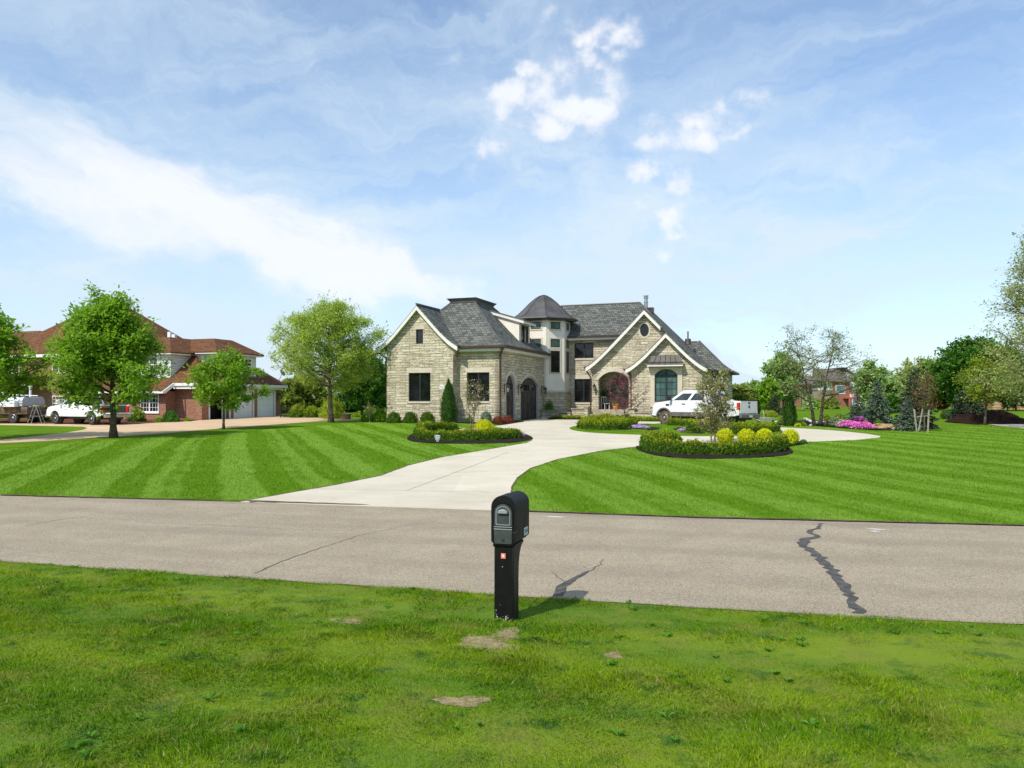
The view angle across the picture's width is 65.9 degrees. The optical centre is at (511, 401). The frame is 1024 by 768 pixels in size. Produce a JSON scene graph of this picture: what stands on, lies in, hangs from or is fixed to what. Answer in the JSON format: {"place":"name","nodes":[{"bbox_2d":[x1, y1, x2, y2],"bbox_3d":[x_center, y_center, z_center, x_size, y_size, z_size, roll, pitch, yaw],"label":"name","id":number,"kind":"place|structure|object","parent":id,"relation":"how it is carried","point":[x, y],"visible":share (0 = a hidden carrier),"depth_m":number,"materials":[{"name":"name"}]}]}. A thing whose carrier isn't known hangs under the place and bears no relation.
{"place":"outdoors","nodes":[
{"label":"outdoors","id":0,"kind":"place"},
{"bbox_2d":[0,416,358,443],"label":"neighbour driveway","id":1,"kind":"structure","parent":0,"point":[96,431],"depth_m":48.14,"materials":[{"name":"beige concrete"}]},
{"bbox_2d":[45,399,133,424],"bbox_3d":[-27.893,0.600,52.199,6.330,1.900,2.520,0,0,26],"label":"pickup truck","id":2,"kind":"object","parent":1,"relation":"on","point":[58,414],"visible":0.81,"depth_m":51.72,"materials":[{"name":"white paint"}]},
{"bbox_2d":[0,422,532,501],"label":"front lawn","id":3,"kind":"structure","parent":0,"point":[337,442],"depth_m":25.48,"materials":[{"name":"green plant"}]},
{"bbox_2d":[0,494,367,504],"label":"soil edge","id":4,"kind":"object","parent":3,"relation":"on","point":[213,499],"visible":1,"depth_m":16.12,"materials":[{"name":"brown soil"}]},
{"bbox_2d":[243,440,531,500],"bbox_3d":[-2.372,1.853,25.126,0.705,0.335,19.232,0,0,19],"label":"soil edge","id":5,"kind":"object","parent":3,"relation":"on","point":[374,476],"visible":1,"depth_m":20.80,"materials":[{"name":"brown soil"}]},
{"bbox_2d":[385,411,401,422],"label":"round bush","id":6,"kind":"object","parent":3,"relation":"on","point":[394,417],"visible":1,"depth_m":51.55,"materials":[{"name":"green plant"}]},
{"bbox_2d":[401,411,418,422],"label":"round bush","id":7,"kind":"object","parent":3,"relation":"on","point":[410,417],"visible":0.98,"depth_m":51.46,"materials":[{"name":"green plant"}]},
{"bbox_2d":[385,420,523,423],"bbox_3d":[-4.122,1.354,51.862,9.939,0.138,6.344,0,0,0],"label":"planting bed","id":8,"kind":"object","parent":3,"relation":"on","point":[515,421],"visible":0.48,"depth_m":51.60,"materials":[{"name":"brown soil"}]},
{"bbox_2d":[420,411,435,421],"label":"round bush","id":9,"kind":"object","parent":8,"relation":"on","point":[427,416],"visible":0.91,"depth_m":51.36,"materials":[{"name":"green plant"}]},
{"bbox_2d":[439,378,458,422],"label":"arborvitae","id":10,"kind":"object","parent":8,"relation":"on","point":[448,411],"visible":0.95,"depth_m":51.74,"materials":[{"name":"green plant"}]},
{"bbox_2d":[407,428,531,443],"bbox_3d":[-2.008,1.605,38.651,5.853,0.259,12.383,0,0,0],"label":"planting bed","id":11,"kind":"object","parent":3,"relation":"on","point":[516,439],"visible":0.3,"depth_m":33.98,"materials":[{"name":"brown soil"}]},
{"bbox_2d":[412,420,522,440],"bbox_3d":[-3.131,1.311,38.076,4.480,0.844,8.959,0,0,-26],"label":"hedge","id":12,"kind":"object","parent":11,"relation":"on","point":[427,430],"visible":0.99,"depth_m":34.68,"materials":[{"name":"green plant"}]},
{"bbox_2d":[455,379,489,427],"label":"magnolia tree","id":13,"kind":"object","parent":11,"relation":"on","point":[470,399],"visible":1,"depth_m":42.37,"materials":[{"name":"green plant"}]},
{"bbox_2d":[472,419,493,429],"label":"golden shrub","id":14,"kind":"object","parent":11,"relation":"on","point":[481,424],"visible":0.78,"depth_m":41.59,"materials":[{"name":"yellow plant"}]},
{"bbox_2d":[287,403,305,417],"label":"shrub","id":15,"kind":"object","parent":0,"point":[295,411],"visible":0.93,"depth_m":61.77,"materials":[{"name":"green plant"}]},
{"bbox_2d":[0,495,1023,623],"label":"road","id":16,"kind":"structure","parent":0,"point":[949,572],"depth_m":10.77,"materials":[{"name":"grey asphalt"}]},
{"bbox_2d":[0,558,1023,767],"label":"verge","id":17,"kind":"structure","parent":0,"point":[902,651],"depth_m":5.53,"materials":[{"name":"green plant"}]},
{"bbox_2d":[430,696,491,706],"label":"bare soil","id":18,"kind":"structure","parent":17,"relation":"on","point":[456,701],"depth_m":5.10,"materials":[{"name":"beige soil"}]},
{"bbox_2d":[458,635,522,652],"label":"bare soil","id":19,"kind":"structure","parent":17,"relation":"on","point":[486,642],"depth_m":6.53,"materials":[{"name":"beige soil"}]},
{"bbox_2d":[490,627,520,641],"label":"bare soil","id":20,"kind":"structure","parent":17,"relation":"on","point":[509,632],"depth_m":6.87,"materials":[{"name":"beige soil"}]},
{"bbox_2d":[491,491,528,621],"bbox_3d":[-0.014,1.521,7.535,0.240,1.298,0.510,0,0,17],"label":"mailbox","id":21,"kind":"object","parent":17,"relation":"on","point":[509,522],"visible":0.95,"depth_m":7.34,"materials":[{"name":"black plastic"}]},
{"bbox_2d":[494,504,511,527],"bbox_3d":[-0.087,1.059,7.309,0.176,0.214,0.033,0,0,17],"label":"mail door","id":22,"kind":"structure","parent":21,"relation":"in","point":[502,513],"depth_m":7.31,"materials":[{"name":"grey metal"}]},
{"bbox_2d":[53,565,983,757],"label":"verge weeds","id":23,"kind":"object","parent":17,"relation":"on","point":[83,752],"visible":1,"depth_m":5.69,"materials":[{"name":"green plant"}]},
{"bbox_2d":[0,405,1023,624],"bbox_3d":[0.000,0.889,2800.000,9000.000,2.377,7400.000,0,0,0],"label":"ground","id":24,"kind":"structure","parent":0,"point":[12,431],"depth_m":46.04,"materials":[{"name":"green plant"}]},
{"bbox_2d":[0,394,47,423],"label":"work truck","id":25,"kind":"object","parent":24,"relation":"on","point":[14,413],"visible":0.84,"depth_m":53.76,"materials":[{"name":"metal"}]},
{"bbox_2d":[0,303,53,416],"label":"maple tree","id":26,"kind":"object","parent":24,"relation":"on","point":[8,343],"visible":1,"depth_m":37.17,"materials":[{"name":"green plant"}]},
{"bbox_2d":[0,419,182,423],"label":"planting bed","id":27,"kind":"object","parent":24,"relation":"on","point":[104,421],"visible":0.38,"depth_m":55.47,"materials":[{"name":"brown soil"}]},
{"bbox_2d":[125,408,146,421],"bbox_3d":[-26.238,0.914,55.210,1.448,1.096,1.410,0,0,0],"label":"bush","id":28,"kind":"object","parent":27,"relation":"on","point":[136,416],"visible":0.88,"depth_m":54.85,"materials":[{"name":"green plant"}]},
{"bbox_2d":[162,409,179,421],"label":"bush","id":29,"kind":"object","parent":27,"relation":"on","point":[170,416],"visible":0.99,"depth_m":54.65,"materials":[{"name":"green plant"}]},
{"bbox_2d":[32,279,178,437],"bbox_3d":[-19.419,-1.976,37.718,6.684,7.704,6.840,0,0,0],"label":"maple tree","id":30,"kind":"object","parent":24,"relation":"on","point":[107,326],"visible":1,"depth_m":36.85,"materials":[{"name":"green plant"}]},
{"bbox_2d":[2,305,287,419],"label":"brick house","id":31,"kind":"structure","parent":24,"relation":"on","point":[177,396],"depth_m":60.94,"materials":[{"name":"red brick"}]},
{"bbox_2d":[140,394,158,411],"bbox_3d":[-26.786,0.109,58.431,1.740,1.364,0.070,0,0,20],"label":"window","id":32,"kind":"structure","parent":31,"relation":"in","point":[144,405],"depth_m":58.37,"materials":[{"name":"white paint"}]},
{"bbox_2d":[235,391,251,417],"bbox_3d":[-21.262,0.270,62.411,0.050,2.180,2.210,0,0,20],"label":"garage door","id":33,"kind":"structure","parent":31,"relation":"in","point":[245,412],"depth_m":62.69,"materials":[{"name":"white metal"}]},
{"bbox_2d":[259,392,272,416],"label":"garage door","id":34,"kind":"structure","parent":31,"relation":"in","point":[265,404],"depth_m":65.15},
{"bbox_2d":[175,343,273,428],"bbox_3d":[-16.528,-0.828,45.506,4.826,5.091,4.968,0,0,-35],"label":"young maple","id":35,"kind":"object","parent":24,"relation":"on","point":[234,371],"visible":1,"depth_m":44.68,"materials":[{"name":"green plant"}]},
{"bbox_2d":[280,406,290,417],"bbox_3d":[-17.847,0.821,62.286,0.980,0.939,0.080,0,0,20],"label":"iron fence","id":36,"kind":"object","parent":24,"relation":"on","point":[284,411],"visible":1,"depth_m":62.31,"materials":[{"name":"black metal"}]},
{"bbox_2d":[280,374,334,408],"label":"bush","id":37,"kind":"object","parent":24,"relation":"on","point":[300,388],"visible":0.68,"depth_m":70.49,"materials":[{"name":"green plant"}]},
{"bbox_2d":[302,405,321,417],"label":"shrub","id":38,"kind":"object","parent":24,"relation":"on","point":[311,411],"visible":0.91,"depth_m":61.66,"materials":[{"name":"green plant"}]},
{"bbox_2d":[261,290,391,421],"bbox_3d":[-12.582,-3.068,53.319,9.287,9.225,7.795,0,0,0],"label":"birch tree","id":39,"kind":"object","parent":24,"relation":"on","point":[312,326],"visible":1,"depth_m":52.86,"materials":[{"name":"green plant"}]},
{"bbox_2d":[318,396,345,418],"bbox_3d":[-13.680,0.429,59.771,2.109,1.775,2.188,0,0,0],"label":"shrub","id":40,"kind":"object","parent":24,"relation":"on","point":[338,411],"visible":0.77,"depth_m":59.37,"materials":[{"name":"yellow plant"}]},
{"bbox_2d":[333,393,368,412],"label":"shrub","id":41,"kind":"object","parent":24,"relation":"on","point":[349,409],"visible":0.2,"depth_m":83.02,"materials":[{"name":"green plant"}]},
{"bbox_2d":[333,347,385,414],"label":"tree","id":42,"kind":"object","parent":24,"relation":"on","point":[368,391],"visible":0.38,"depth_m":68.71,"materials":[{"name":"green plant"}]},
{"bbox_2d":[362,403,376,421],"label":"tree","id":43,"kind":"object","parent":24,"relation":"on","point":[371,412],"visible":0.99,"depth_m":53.16,"materials":[{"name":"green plant"}]},
{"bbox_2d":[372,409,385,421],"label":"shrub","id":44,"kind":"object","parent":24,"relation":"on","point":[379,415],"visible":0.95,"depth_m":54.41,"materials":[{"name":"green plant"}]},
{"bbox_2d":[375,295,738,421],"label":"stone house","id":45,"kind":"structure","parent":24,"relation":"on","point":[532,358],"depth_m":57.04,"materials":[{"name":"beige stone"}]},
{"bbox_2d":[409,373,429,400],"bbox_3d":[-6.181,-0.960,53.241,1.630,1.920,0.090,0,0,20],"label":"window","id":46,"kind":"structure","parent":45,"relation":"in","point":[419,383],"depth_m":53.21,"materials":[{"name":"black glass"}]},
{"bbox_2d":[416,329,422,343],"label":"window","id":47,"kind":"structure","parent":45,"relation":"in","point":[419,332],"depth_m":53.27,"materials":[{"name":"black glass"}]},
{"bbox_2d":[467,372,488,400],"bbox_3d":[-2.209,-0.965,52.487,1.610,1.910,0.090,0,0,20],"label":"window","id":48,"kind":"structure","parent":45,"relation":"in","point":[482,377],"depth_m":52.45,"materials":[{"name":"black glass"}]},
{"bbox_2d":[506,376,512,418],"bbox_3d":[-0.272,-0.275,53.539,0.118,3.030,1.690,0,0,20],"label":"garage door","id":49,"kind":"structure","parent":45,"relation":"in","point":[509,396],"depth_m":53.74,"materials":[{"name":"brown wood"}]},
{"bbox_2d":[521,325,527,342],"bbox_3d":[0.877,-4.840,57.944,0.090,1.400,1.560,0,0,20],"label":"window","id":50,"kind":"structure","parent":45,"relation":"in","point":[524,329],"depth_m":57.93,"materials":[{"name":"black glass"}]},
{"bbox_2d":[521,378,535,418],"bbox_3d":[1.104,-0.245,57.303,0.118,2.970,3.870,0,0,20],"label":"garage door","id":51,"kind":"structure","parent":45,"relation":"in","point":[528,397],"depth_m":57.51,"materials":[{"name":"brown wood"}]},
{"bbox_2d":[551,351,559,372],"bbox_3d":[3.322,-3.055,60.756,0.800,1.670,0.040,0,0,-25],"label":"window","id":52,"kind":"structure","parent":45,"relation":"in","point":[555,359],"depth_m":60.76,"materials":[{"name":"black glass"}]},
{"bbox_2d":[575,379,591,401],"bbox_3d":[5.653,-0.840,62.128,1.470,1.841,0.090,0,0,20],"label":"window","id":53,"kind":"structure","parent":45,"relation":"in","point":[582,386],"depth_m":62.11,"materials":[{"name":"black glass"}]},
{"bbox_2d":[575,343,593,357],"bbox_3d":[5.684,-3.986,62.117,1.536,1.197,0.090,0,0,20],"label":"window","id":54,"kind":"structure","parent":45,"relation":"in","point":[582,350],"depth_m":62.09,"materials":[{"name":"black glass"}]},
{"bbox_2d":[600,386,614,408],"bbox_3d":[7.256,-0.351,61.213,1.387,1.895,1.262,0,0,0],"label":"potted bush","id":55,"kind":"object","parent":45,"relation":"on","point":[606,395],"visible":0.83,"depth_m":60.98,"materials":[{"name":"green plant"}]},
{"bbox_2d":[611,377,628,408],"bbox_3d":[8.412,-0.651,60.903,1.550,2.498,0.175,0,0,20],"label":"front door","id":56,"kind":"structure","parent":45,"relation":"in","point":[612,390],"depth_m":60.85,"materials":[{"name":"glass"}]},
{"bbox_2d":[655,369,676,401],"bbox_3d":[11.148,-1.147,57.106,1.615,2.353,0.090,0,0,20],"label":"window","id":57,"kind":"structure","parent":45,"relation":"in","point":[665,386],"depth_m":57.13,"materials":[{"name":"teal glass"}]},
{"bbox_2d":[732,383,759,401],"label":"tree","id":58,"kind":"object","parent":24,"relation":"on","point":[741,391],"visible":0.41,"depth_m":70.16,"materials":[{"name":"green plant"}]},
{"bbox_2d":[754,376,781,410],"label":"tree","id":59,"kind":"object","parent":24,"relation":"on","point":[766,392],"visible":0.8,"depth_m":75.23,"materials":[{"name":"green plant"}]},
{"bbox_2d":[764,391,782,414],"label":"spruce tree","id":60,"kind":"object","parent":24,"relation":"on","point":[775,406],"visible":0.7,"depth_m":66.74,"materials":[{"name":"green plant"}]},
{"bbox_2d":[757,351,805,408],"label":"tree","id":61,"kind":"object","parent":24,"relation":"on","point":[782,376],"visible":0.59,"depth_m":97.78,"materials":[{"name":"green plant"}]},
{"bbox_2d":[802,394,817,408],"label":"bush","id":62,"kind":"object","parent":24,"relation":"on","point":[805,404],"visible":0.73,"depth_m":119.07,"materials":[{"name":"green plant"}]},
{"bbox_2d":[778,367,860,406],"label":"distant brick house","id":63,"kind":"structure","parent":24,"relation":"on","point":[845,399],"depth_m":165.30,"materials":[{"name":"red"}]},
{"bbox_2d":[827,397,840,408],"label":"bush","id":64,"kind":"object","parent":24,"relation":"on","point":[832,404],"visible":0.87,"depth_m":119.02,"materials":[{"name":"green plant"}]},
{"bbox_2d":[777,420,937,429],"bbox_3d":[20.311,1.358,46.907,8.530,0.250,11.266,0,0,-31],"label":"planting bed","id":65,"kind":"object","parent":24,"relation":"on","point":[806,422],"visible":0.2,"depth_m":44.91,"materials":[{"name":"brown soil"}]},
{"bbox_2d":[764,322,882,425],"bbox_3d":[17.351,-1.532,45.453,7.166,6.212,6.441,0,0,-19],"label":"locust tree","id":66,"kind":"object","parent":65,"relation":"on","point":[791,360],"visible":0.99,"depth_m":45.42,"materials":[{"name":"green plant"}]},
{"bbox_2d":[824,417,844,425],"bbox_3d":[18.836,1.160,45.827,1.009,0.540,1.860,0,0,0],"label":"flower cushion","id":67,"kind":"object","parent":65,"relation":"on","point":[835,421],"visible":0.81,"depth_m":45.55,"materials":[{"name":"green plant"}]},
{"bbox_2d":[836,420,856,427],"bbox_3d":[18.711,1.238,44.084,1.275,0.462,2.155,0,0,0],"label":"flower cushion","id":68,"kind":"object","parent":65,"relation":"on","point":[847,423],"visible":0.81,"depth_m":43.71,"materials":[{"name":"pink plant"}]},
{"bbox_2d":[844,391,867,420],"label":"spruce tree","id":69,"kind":"object","parent":65,"relation":"on","point":[855,411],"visible":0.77,"depth_m":51.38,"materials":[{"name":"green plant"}]},
{"bbox_2d":[850,421,876,429],"bbox_3d":[18.906,1.281,42.662,1.315,0.426,1.855,0,0,0],"label":"flower cushion","id":70,"kind":"object","parent":65,"relation":"on","point":[860,425],"visible":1,"depth_m":42.29,"materials":[{"name":"pink plant"}]},
{"bbox_2d":[857,381,895,423],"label":"spruce tree","id":71,"kind":"object","parent":65,"relation":"on","point":[875,411],"visible":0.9,"depth_m":47.80,"materials":[{"name":"green plant"}]},
{"bbox_2d":[891,368,939,428],"bbox_3d":[21.887,-0.116,42.921,2.553,3.386,2.708,0,0,0],"label":"spruce tree","id":72,"kind":"object","parent":65,"relation":"on","point":[918,412],"visible":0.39,"depth_m":42.66,"materials":[{"name":"green plant"}]},
{"bbox_2d":[850,357,892,405],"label":"tree","id":73,"kind":"object","parent":24,"relation":"on","point":[881,380],"visible":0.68,"depth_m":113.05,"materials":[{"name":"green plant"}]},
{"bbox_2d":[882,394,901,413],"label":"tree","id":74,"kind":"object","parent":24,"relation":"on","point":[892,399],"visible":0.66,"depth_m":75.22,"materials":[{"name":"green plant"}]},
{"bbox_2d":[881,374,903,398],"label":"tree","id":75,"kind":"object","parent":24,"relation":"on","point":[891,388],"visible":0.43,"depth_m":132.34,"materials":[{"name":"green plant"}]},
{"bbox_2d":[892,356,934,401],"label":"tree","id":76,"kind":"object","parent":24,"relation":"on","point":[907,368],"visible":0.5,"depth_m":118.86,"materials":[{"name":"green plant"}]},
{"bbox_2d":[928,390,951,409],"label":"tree","id":77,"kind":"object","parent":24,"relation":"on","point":[944,406],"visible":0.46,"depth_m":102.59,"materials":[{"name":"green plant"}]},
{"bbox_2d":[942,384,988,419],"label":"spruce tree","id":78,"kind":"object","parent":24,"relation":"on","point":[962,407],"visible":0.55,"depth_m":52.40,"materials":[{"name":"green plant"}]},
{"bbox_2d":[920,333,1023,409],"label":"broad maple","id":79,"kind":"object","parent":24,"relation":"on","point":[956,358],"visible":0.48,"depth_m":97.72,"materials":[{"name":"green plant"}]},
{"bbox_2d":[945,409,1023,423],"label":"mulch heap","id":80,"kind":"object","parent":24,"relation":"on","point":[999,417],"visible":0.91,"depth_m":47.73,"materials":[{"name":"soil"}]},
{"bbox_2d":[950,354,1022,424],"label":"young tree","id":81,"kind":"object","parent":24,"relation":"on","point":[979,395],"visible":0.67,"depth_m":46.40,"materials":[{"name":"green plant"}]},
{"bbox_2d":[962,226,1023,406],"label":"poplar tree","id":82,"kind":"object","parent":24,"relation":"on","point":[1019,298],"visible":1,"depth_m":42.52,"materials":[{"name":"green plant"}]},
{"bbox_2d":[982,383,1023,409],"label":"tree","id":83,"kind":"object","parent":24,"relation":"on","point":[1010,404],"visible":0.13,"depth_m":103.23,"materials":[{"name":"green plant"}]},
{"bbox_2d":[0,0,1023,392],"label":"sky","id":84,"kind":"structure","parent":0,"point":[750,169],"materials":[{"name":"blue"}]},
{"bbox_2d":[241,418,879,509],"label":"driveway","id":85,"kind":"structure","parent":0,"point":[480,480],"depth_m":21.56,"materials":[{"name":"concrete"}]},
{"bbox_2d":[651,390,759,423],"bbox_3d":[11.450,0.402,47.266,2.540,2.120,6.412,0,0,-41],"label":"pickup truck","id":86,"kind":"object","parent":85,"relation":"on","point":[682,404],"visible":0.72,"depth_m":46.85,"materials":[{"name":"white paint"}]},
{"bbox_2d":[633,415,658,421],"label":"hedge","id":87,"kind":"object","parent":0,"point":[650,419],"visible":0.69,"depth_m":52.63,"materials":[{"name":"green plant"}]},
{"bbox_2d":[570,424,782,435],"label":"island lawn","id":88,"kind":"structure","parent":0,"point":[632,431],"depth_m":40.47,"materials":[{"name":"green plant"}]},
{"bbox_2d":[583,427,659,430],"bbox_3d":[6.019,1.476,43.648,4.429,0.156,6.242,0,0,0],"label":"planting bed","id":89,"kind":"object","parent":88,"relation":"on","point":[650,428],"visible":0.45,"depth_m":42.84,"materials":[{"name":"brown soil"}]},
{"bbox_2d":[575,413,639,429],"bbox_3d":[5.301,1.085,44.989,3.495,0.952,6.172,0,0,15],"label":"hedge","id":90,"kind":"object","parent":89,"relation":"on","point":[606,421],"visible":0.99,"depth_m":42.63,"materials":[{"name":"green plant"}]},
{"bbox_2d":[604,370,648,415],"bbox_3d":[6.711,-0.173,46.445,2.739,3.527,3.603,0,0,0],"label":"redbud tree","id":91,"kind":"object","parent":88,"relation":"on","point":[624,392],"visible":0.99,"depth_m":46.46,"materials":[{"name":"purple plant"}]},
{"bbox_2d":[665,416,708,425],"bbox_3d":[10.203,1.167,46.057,2.747,0.608,1.206,0,0,40],"label":"hedge","id":92,"kind":"object","parent":88,"relation":"on","point":[675,421],"visible":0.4,"depth_m":46.13,"materials":[{"name":"green plant"}]},
{"bbox_2d":[673,427,755,433],"bbox_3d":[10.910,1.502,41.165,5.035,0.166,6.798,0,0,0],"label":"planting bed","id":93,"kind":"object","parent":88,"relation":"on","point":[676,428],"visible":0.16,"depth_m":39.11,"materials":[{"name":"brown soil"}]},
{"bbox_2d":[684,419,780,432],"bbox_3d":[11.240,1.189,39.625,4.844,0.830,2.589,0,0,0],"label":"hedge","id":94,"kind":"object","parent":93,"relation":"on","point":[738,426],"visible":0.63,"depth_m":39.10,"materials":[{"name":"green plant"}]},
{"bbox_2d":[511,425,1023,525],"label":"front lawn","id":95,"kind":"structure","parent":0,"point":[767,494],"depth_m":19.18,"materials":[{"name":"green plant"}]},
{"bbox_2d":[636,441,802,457],"bbox_3d":[8.361,1.735,29.188,7.534,0.185,7.940,0,0,0],"label":"planting bed","id":96,"kind":"object","parent":95,"relation":"on","point":[786,451],"visible":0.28,"depth_m":26.29,"materials":[{"name":"brown soil"}]},
{"bbox_2d":[637,428,790,454],"bbox_3d":[7.031,1.419,28.558,5.305,0.825,4.421,0,0,30],"label":"hedge","id":97,"kind":"object","parent":96,"relation":"on","point":[667,441],"visible":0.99,"depth_m":27.08,"materials":[{"name":"green plant"}]},
{"bbox_2d":[690,364,739,442],"bbox_3d":[8.275,0.149,32.451,2.093,3.384,2.147,0,0,0],"label":"magnolia tree","id":98,"kind":"object","parent":96,"relation":"in","point":[712,390],"visible":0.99,"depth_m":32.41,"materials":[{"name":"green plant"}]},
{"bbox_2d":[716,428,733,442],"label":"yellow ball shrub","id":99,"kind":"object","parent":96,"relation":"on","point":[724,435],"visible":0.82,"depth_m":31.37,"materials":[{"name":"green plant"}]},
{"bbox_2d":[737,428,755,442],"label":"yellow ball shrub","id":100,"kind":"object","parent":96,"relation":"on","point":[745,434],"visible":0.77,"depth_m":31.11,"materials":[{"name":"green plant"}]},
{"bbox_2d":[756,428,772,438],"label":"yellow ball shrub","id":101,"kind":"object","parent":96,"relation":"on","point":[763,433],"visible":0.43,"depth_m":31.10,"materials":[{"name":"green plant"}]},
{"bbox_2d":[782,428,799,444],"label":"yellow ball shrub","id":102,"kind":"object","parent":96,"relation":"on","point":[793,436],"visible":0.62,"depth_m":30.79,"materials":[{"name":"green plant"}]},
{"bbox_2d":[529,510,1023,524],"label":"soil edge","id":103,"kind":"object","parent":95,"relation":"on","point":[789,518],"visible":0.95,"depth_m":13.64,"materials":[{"name":"brown soil"}]},
{"bbox_2d":[782,390,797,425],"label":"arborvitae","id":104,"kind":"object","parent":95,"relation":"on","point":[790,416],"visible":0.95,"depth_m":45.41,"materials":[{"name":"green plant"}]},
{"bbox_2d":[891,395,922,431],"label":"spruce tree","id":105,"kind":"object","parent":95,"relation":"on","point":[909,426],"visible":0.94,"depth_m":40.15,"materials":[{"name":"green plant"}]},
{"bbox_2d":[910,371,942,430],"bbox_3d":[20.843,0.004,39.766,1.388,3.288,1.668,0,0,0],"label":"staked tree","id":106,"kind":"object","parent":95,"relation":"on","point":[923,392],"visible":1,"depth_m":39.77,"materials":[{"name":"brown plant"}]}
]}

